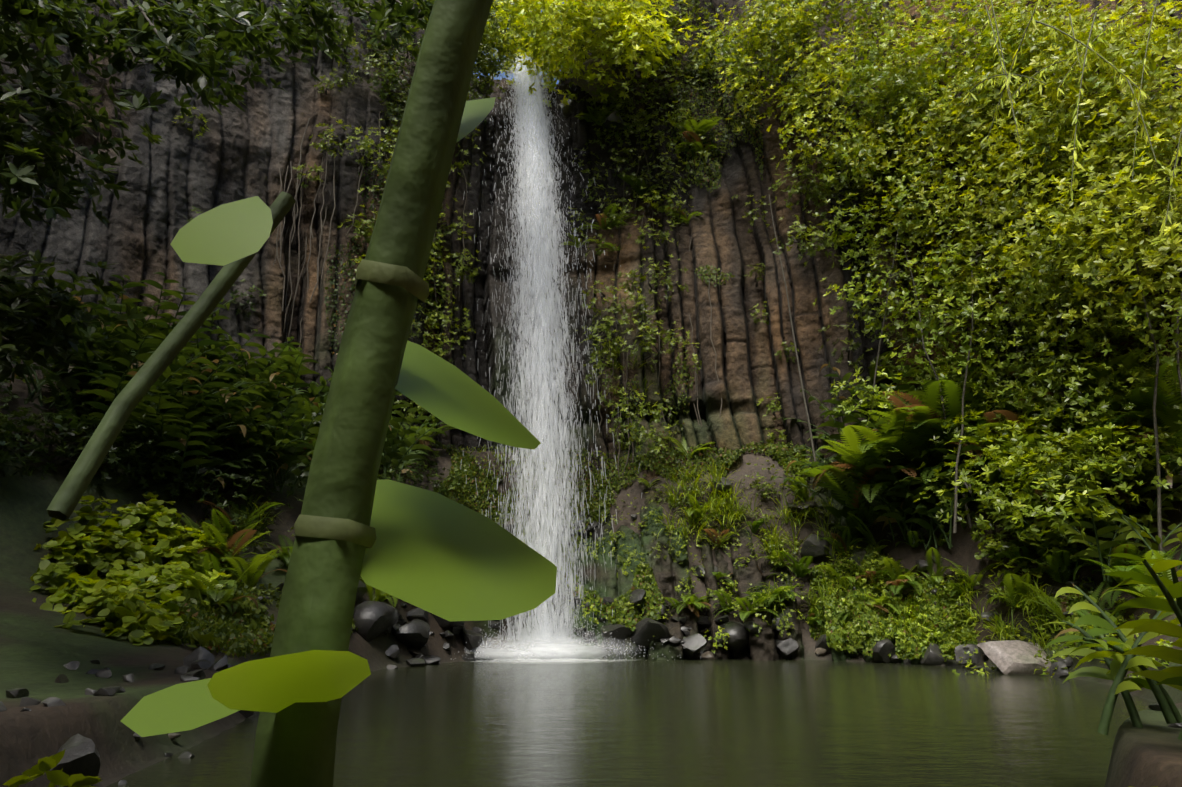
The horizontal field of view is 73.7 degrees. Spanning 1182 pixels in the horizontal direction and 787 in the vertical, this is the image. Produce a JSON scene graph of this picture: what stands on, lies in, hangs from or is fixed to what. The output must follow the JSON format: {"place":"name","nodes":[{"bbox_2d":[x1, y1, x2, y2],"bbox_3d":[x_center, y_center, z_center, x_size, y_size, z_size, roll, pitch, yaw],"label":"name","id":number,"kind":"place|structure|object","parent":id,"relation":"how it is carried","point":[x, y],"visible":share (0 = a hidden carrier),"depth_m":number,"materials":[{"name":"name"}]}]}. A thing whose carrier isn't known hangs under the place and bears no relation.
{"place":"outdoors","nodes":[
{"label":"outdoors","id":0,"kind":"place"},
{"bbox_2d":[473,0,566,87],"label":"sky","id":1,"kind":"structure","parent":0,"point":[502,74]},
{"bbox_2d":[474,641,583,660],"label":"foam","id":2,"kind":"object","parent":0,"point":[523,654],"depth_m":11.73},
{"bbox_2d":[464,629,637,661],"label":"water splash","id":3,"kind":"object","parent":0,"point":[553,649],"depth_m":11.67,"materials":[{"name":"white liquid"}]},
{"bbox_2d":[0,380,1181,786],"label":"terrain","id":4,"kind":"structure","parent":0,"point":[38,650],"depth_m":9.12,"materials":[{"name":"green plant"}]},
{"bbox_2d":[28,478,1093,645],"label":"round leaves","id":5,"kind":"object","parent":4,"relation":"on","point":[116,551],"visible":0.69,"depth_m":8.24,"materials":[{"name":"green plant"}]},
{"bbox_2d":[0,0,1181,786],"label":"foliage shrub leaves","id":6,"kind":"object","parent":4,"relation":"on","point":[544,30],"visible":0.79,"depth_m":10.82,"materials":[{"name":"green plant"}]},
{"bbox_2d":[0,0,1181,664],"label":"cliff rock","id":7,"kind":"object","parent":4,"relation":"on","point":[232,154],"visible":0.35,"depth_m":15.22,"materials":[{"name":"stone"}]},
{"bbox_2d":[0,0,1181,786],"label":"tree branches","id":8,"kind":"object","parent":4,"relation":"on","point":[294,746],"visible":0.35,"depth_m":0.33,"materials":[{"name":"green plant"}]},
{"bbox_2d":[0,58,1181,786],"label":"shore rocks","id":9,"kind":"object","parent":4,"relation":"on","point":[372,620],"visible":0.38,"depth_m":10.87,"materials":[{"name":"grey stone"}]},
{"bbox_2d":[8,97,1181,736],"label":"leaves","id":10,"kind":"object","parent":4,"relation":"on","point":[438,555],"visible":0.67,"depth_m":2.40,"materials":[{"name":"green plant"}]},
{"bbox_2d":[40,0,1181,659],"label":"plants","id":11,"kind":"object","parent":4,"relation":"on","point":[238,630],"visible":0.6,"depth_m":11.69,"materials":[{"name":"green plant"}]},
{"bbox_2d":[227,341,1102,651],"bbox_3d":[0.477,0.902,12.226,11.208,5.847,6.942,0,-16,-1],"label":"grass plant","id":12,"kind":"object","parent":4,"relation":"on","point":[717,505],"depth_m":13.22,"materials":[{"name":"green plant"}]},
{"bbox_2d":[106,657,1155,786],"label":"pool water","id":13,"kind":"structure","parent":0,"point":[647,722],"depth_m":4.83,"materials":[{"name":"green liquid"}]},
{"bbox_2d":[505,58,586,658],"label":"waterfall","id":14,"kind":"structure","parent":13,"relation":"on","point":[539,333],"depth_m":14.43,"materials":[{"name":"white liquid"}]},
{"bbox_2d":[461,49,639,656],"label":"waterfall streaks","id":15,"kind":"object","parent":13,"relation":"on","point":[533,292],"visible":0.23,"depth_m":14.34,"materials":[{"name":"white liquid"}]},
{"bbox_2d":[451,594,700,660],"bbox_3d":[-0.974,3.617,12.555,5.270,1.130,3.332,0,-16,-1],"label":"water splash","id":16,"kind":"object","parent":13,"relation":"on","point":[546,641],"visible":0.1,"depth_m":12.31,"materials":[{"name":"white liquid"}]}
]}

